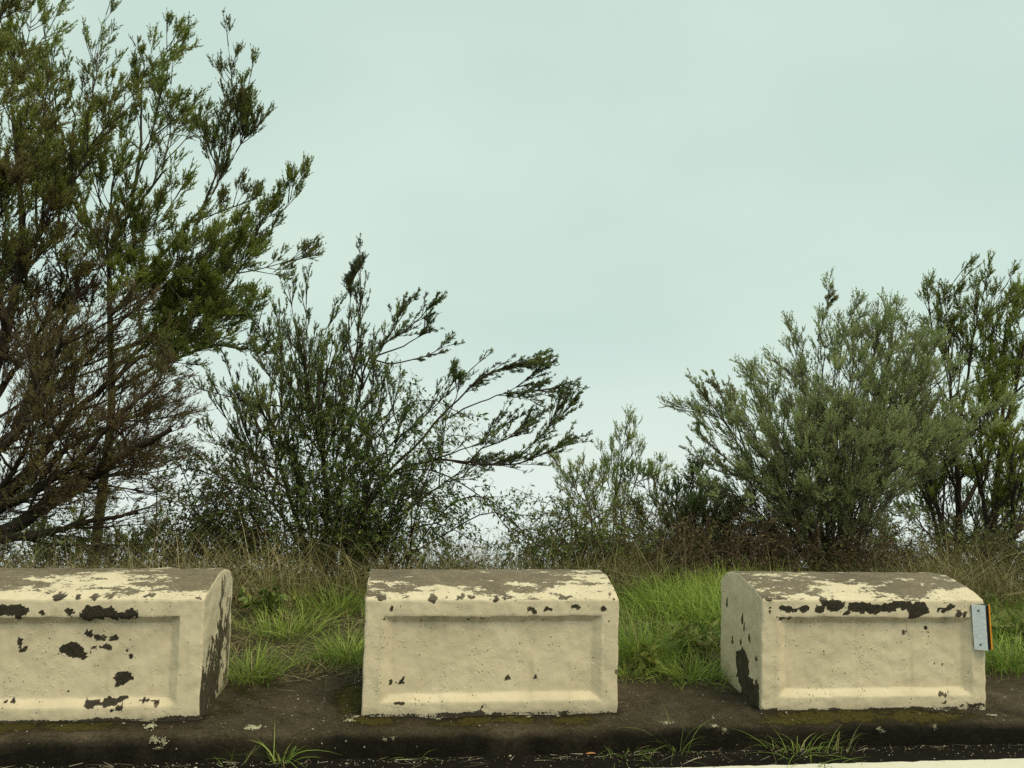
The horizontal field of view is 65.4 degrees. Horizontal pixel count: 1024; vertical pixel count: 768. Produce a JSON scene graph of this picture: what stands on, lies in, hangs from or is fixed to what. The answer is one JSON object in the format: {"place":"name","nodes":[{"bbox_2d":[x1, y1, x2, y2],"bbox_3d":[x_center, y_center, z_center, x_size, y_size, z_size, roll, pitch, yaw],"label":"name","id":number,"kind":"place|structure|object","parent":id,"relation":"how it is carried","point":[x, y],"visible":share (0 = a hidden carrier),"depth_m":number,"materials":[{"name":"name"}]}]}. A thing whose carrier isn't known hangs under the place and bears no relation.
{"place":"outdoors","nodes":[
{"label":"outdoors","id":0,"kind":"place"},
{"bbox_2d":[0,496,1023,609],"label":"dry grass","id":1,"kind":"structure","parent":0,"point":[985,581],"depth_m":5.75,"materials":[{"name":"brown plant"}]},
{"bbox_2d":[0,743,1023,767],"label":"road","id":2,"kind":"structure","parent":0,"point":[876,754],"depth_m":3.20,"materials":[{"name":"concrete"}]},
{"bbox_2d":[211,734,274,766],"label":"grass tuft","id":3,"kind":"object","parent":2,"relation":"on","point":[233,758],"visible":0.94,"depth_m":3.04,"materials":[{"name":"green plant"}]},
{"bbox_2d":[237,729,332,767],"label":"grass tuft","id":4,"kind":"object","parent":2,"relation":"on","point":[282,759],"visible":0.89,"depth_m":3.08,"materials":[{"name":"green plant"}]},
{"bbox_2d":[4,679,993,767],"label":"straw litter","id":5,"kind":"object","parent":2,"relation":"on","point":[480,758],"visible":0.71,"depth_m":3.17,"materials":[{"name":"plant"}]},
{"bbox_2d":[0,667,1023,766],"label":"kerb","id":6,"kind":"structure","parent":2,"relation":"on","point":[206,737],"depth_m":3.32,"materials":[{"name":"concrete"}]},
{"bbox_2d":[0,567,232,723],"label":"concrete barrier","id":7,"kind":"object","parent":6,"relation":"on","point":[108,644],"visible":1,"depth_m":3.27,"materials":[{"name":"beige paint"}]},
{"bbox_2d":[219,633,335,695],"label":"grass tuft","id":8,"kind":"object","parent":6,"relation":"on","point":[261,668],"visible":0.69,"depth_m":3.88,"materials":[{"name":"green plant"}]},
{"bbox_2d":[361,569,618,717],"bbox_3d":[-0.111,1.157,3.678,1.108,0.571,0.523,2,-4,-7],"label":"concrete barrier","id":9,"kind":"object","parent":6,"relation":"on","point":[451,643],"visible":1,"depth_m":3.45,"materials":[{"name":"beige paint"}]},
{"bbox_2d":[617,660,661,683],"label":"grass tuft","id":10,"kind":"object","parent":6,"relation":"on","point":[623,672],"visible":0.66,"depth_m":3.99,"materials":[{"name":"green plant"}]},
{"bbox_2d":[630,642,732,693],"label":"grass tuft","id":11,"kind":"object","parent":6,"relation":"on","point":[675,673],"visible":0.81,"depth_m":3.98,"materials":[{"name":"green plant"}]},
{"bbox_2d":[720,571,992,709],"bbox_3d":[1.622,1.208,3.836,1.081,0.571,0.558,2,-4,-6],"label":"concrete barrier","id":12,"kind":"object","parent":6,"relation":"on","point":[839,640],"visible":1,"depth_m":3.63,"materials":[{"name":"beige paint"}]},
{"bbox_2d":[16,673,1022,767],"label":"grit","id":13,"kind":"object","parent":2,"relation":"on","point":[509,756],"visible":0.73,"depth_m":3.23,"materials":[{"name":"grey gravel"}]},
{"bbox_2d":[601,745,666,767],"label":"grass tuft","id":14,"kind":"object","parent":2,"relation":"on","point":[634,755],"visible":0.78,"depth_m":3.21,"materials":[{"name":"green plant"}]},
{"bbox_2d":[614,709,714,760],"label":"grass tuft","id":15,"kind":"object","parent":2,"relation":"on","point":[681,739],"visible":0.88,"depth_m":3.28,"materials":[{"name":"green plant"}]},
{"bbox_2d":[741,718,865,767],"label":"grass tuft","id":16,"kind":"object","parent":2,"relation":"on","point":[812,749],"visible":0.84,"depth_m":3.31,"materials":[{"name":"green plant"}]},
{"bbox_2d":[832,720,864,756],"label":"grass tuft","id":17,"kind":"object","parent":2,"relation":"on","point":[848,744],"visible":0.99,"depth_m":3.32,"materials":[{"name":"green plant"}]},
{"bbox_2d":[676,758,1023,767],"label":"road marking","id":18,"kind":"object","parent":2,"relation":"on","point":[1008,763],"visible":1,"depth_m":3.19,"materials":[{"name":"paint"}]},
{"bbox_2d":[0,0,1023,577],"label":"sky","id":19,"kind":"structure","parent":0,"point":[638,192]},
{"bbox_2d":[109,554,1023,682],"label":"hillside","id":20,"kind":"structure","parent":0,"point":[304,643],"depth_m":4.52,"materials":[{"name":"green plant"}]},
{"bbox_2d":[25,504,171,567],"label":"heath shrub","id":21,"kind":"object","parent":20,"relation":"on","point":[74,512],"visible":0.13,"depth_m":8.09,"materials":[{"name":"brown plant"}]},
{"bbox_2d":[0,0,213,561],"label":"tree heath","id":22,"kind":"object","parent":20,"relation":"on","point":[78,475],"visible":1,"depth_m":6.05,"materials":[{"name":"brown plant"}]},
{"bbox_2d":[0,0,326,567],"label":"tree heath","id":23,"kind":"object","parent":20,"relation":"on","point":[205,291],"visible":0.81,"depth_m":7.08,"materials":[{"name":"green plant"}]},
{"bbox_2d":[127,425,310,576],"bbox_3d":[-2.382,0.946,6.287,1.702,1.295,1.284,1,-4,0],"label":"bramble bush","id":24,"kind":"object","parent":20,"relation":"on","point":[222,496],"visible":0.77,"depth_m":6.10,"materials":[{"name":"green plant"}]},
{"bbox_2d":[236,576,301,618],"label":"leafy weed","id":25,"kind":"object","parent":20,"relation":"on","point":[269,599],"visible":0.91,"depth_m":4.95,"materials":[{"name":"green plant"}]},
{"bbox_2d":[231,598,354,643],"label":"grass tuft","id":26,"kind":"object","parent":20,"relation":"on","point":[284,632],"visible":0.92,"depth_m":4.61,"materials":[{"name":"green plant"}]},
{"bbox_2d":[275,576,366,625],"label":"grass tuft","id":27,"kind":"object","parent":20,"relation":"on","point":[345,601],"visible":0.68,"depth_m":5.12,"materials":[{"name":"green plant"}]},
{"bbox_2d":[287,617,363,674],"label":"grass tuft","id":28,"kind":"object","parent":20,"relation":"on","point":[350,650],"visible":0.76,"depth_m":4.11,"materials":[{"name":"green plant"}]},
{"bbox_2d":[172,232,593,572],"bbox_3d":[-1.049,0.175,6.689,3.374,2.817,1.562,1,-4,0],"label":"heath shrub","id":29,"kind":"object","parent":20,"relation":"on","point":[247,400],"visible":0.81,"depth_m":6.53,"materials":[{"name":"green plant"}]},
{"bbox_2d":[239,352,587,578],"bbox_3d":[-0.829,0.640,6.050,2.767,1.787,1.284,0,-4,23],"label":"bramble bush","id":30,"kind":"object","parent":20,"relation":"on","point":[334,502],"visible":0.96,"depth_m":6.04,"materials":[{"name":"green plant"}]},
{"bbox_2d":[0,482,1023,589],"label":"undergrowth","id":31,"kind":"object","parent":20,"relation":"on","point":[982,543],"visible":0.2,"depth_m":6.59,"materials":[{"name":"brown plant"}]},
{"bbox_2d":[493,465,669,578],"bbox_3d":[0.550,1.152,6.534,1.424,0.970,1.215,1,-4,0],"label":"shrub","id":32,"kind":"object","parent":20,"relation":"on","point":[582,518],"visible":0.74,"depth_m":6.29,"materials":[{"name":"green plant"}]},
{"bbox_2d":[543,404,700,543],"bbox_3d":[1.142,1.160,8.976,1.747,1.919,1.238,1,-4,0],"label":"heath shrub","id":33,"kind":"object","parent":20,"relation":"on","point":[606,464],"visible":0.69,"depth_m":8.80,"materials":[{"name":"green plant"}]},
{"bbox_2d":[226,593,1023,687],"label":"dead thatch","id":34,"kind":"object","parent":20,"relation":"on","point":[349,620],"visible":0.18,"depth_m":4.40,"materials":[{"name":"brown plant"}]},
{"bbox_2d":[630,642,660,676],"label":"leafy weed","id":35,"kind":"object","parent":20,"relation":"on","point":[644,663],"visible":0.91,"depth_m":4.03,"materials":[{"name":"green plant"}]},
{"bbox_2d":[618,597,714,674],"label":"grass tuft","id":36,"kind":"object","parent":20,"relation":"on","point":[629,644],"visible":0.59,"depth_m":4.21,"materials":[{"name":"green plant"}]},
{"bbox_2d":[612,569,720,614],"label":"grass tuft","id":37,"kind":"object","parent":20,"relation":"on","point":[650,594],"visible":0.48,"depth_m":5.34,"materials":[{"name":"green plant"}]},
{"bbox_2d":[646,583,720,631],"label":"grass tuft","id":38,"kind":"object","parent":20,"relation":"on","point":[698,611],"visible":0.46,"depth_m":4.94,"materials":[{"name":"green plant"}]},
{"bbox_2d":[649,619,720,659],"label":"leafy weed","id":39,"kind":"object","parent":20,"relation":"on","point":[700,632],"visible":0.81,"depth_m":4.28,"materials":[{"name":"green plant"}]},
{"bbox_2d":[610,445,762,563],"bbox_3d":[1.560,1.120,6.994,1.408,1.220,0.892,0,-4,19],"label":"heath shrub","id":40,"kind":"object","parent":20,"relation":"on","point":[691,497],"visible":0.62,"depth_m":6.96,"materials":[{"name":"green plant"}]},
{"bbox_2d":[625,483,934,585],"bbox_3d":[2.045,1.221,6.230,2.393,0.921,1.269,1,-4,0],"label":"dry bush","id":41,"kind":"object","parent":20,"relation":"on","point":[788,543],"visible":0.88,"depth_m":6.23,"materials":[{"name":"brown plant"}]},
{"bbox_2d":[656,266,1021,571],"bbox_3d":[2.745,0.323,6.569,3.032,2.600,1.747,3,-4,-27],"label":"heath shrub","id":42,"kind":"object","parent":20,"relation":"on","point":[863,470],"visible":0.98,"depth_m":6.50,"materials":[{"name":"green plant"}]},
{"bbox_2d":[857,249,1023,571],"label":"tree heath","id":43,"kind":"object","parent":20,"relation":"on","point":[998,371],"visible":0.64,"depth_m":7.90,"materials":[{"name":"green plant"}]},
{"bbox_2d":[889,438,1023,570],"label":"heath shrub","id":44,"kind":"object","parent":20,"relation":"on","point":[978,507],"visible":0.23,"depth_m":8.51,"materials":[{"name":"green plant"}]},
{"bbox_2d":[985,620,1023,680],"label":"grass tuft","id":45,"kind":"object","parent":20,"relation":"on","point":[996,661],"visible":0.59,"depth_m":4.26,"materials":[{"name":"green plant"}]},
{"bbox_2d":[990,603,1023,644],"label":"leafy weed","id":46,"kind":"object","parent":20,"relation":"on","point":[1005,621],"visible":0.69,"depth_m":4.76,"materials":[{"name":"green plant"}]}
]}

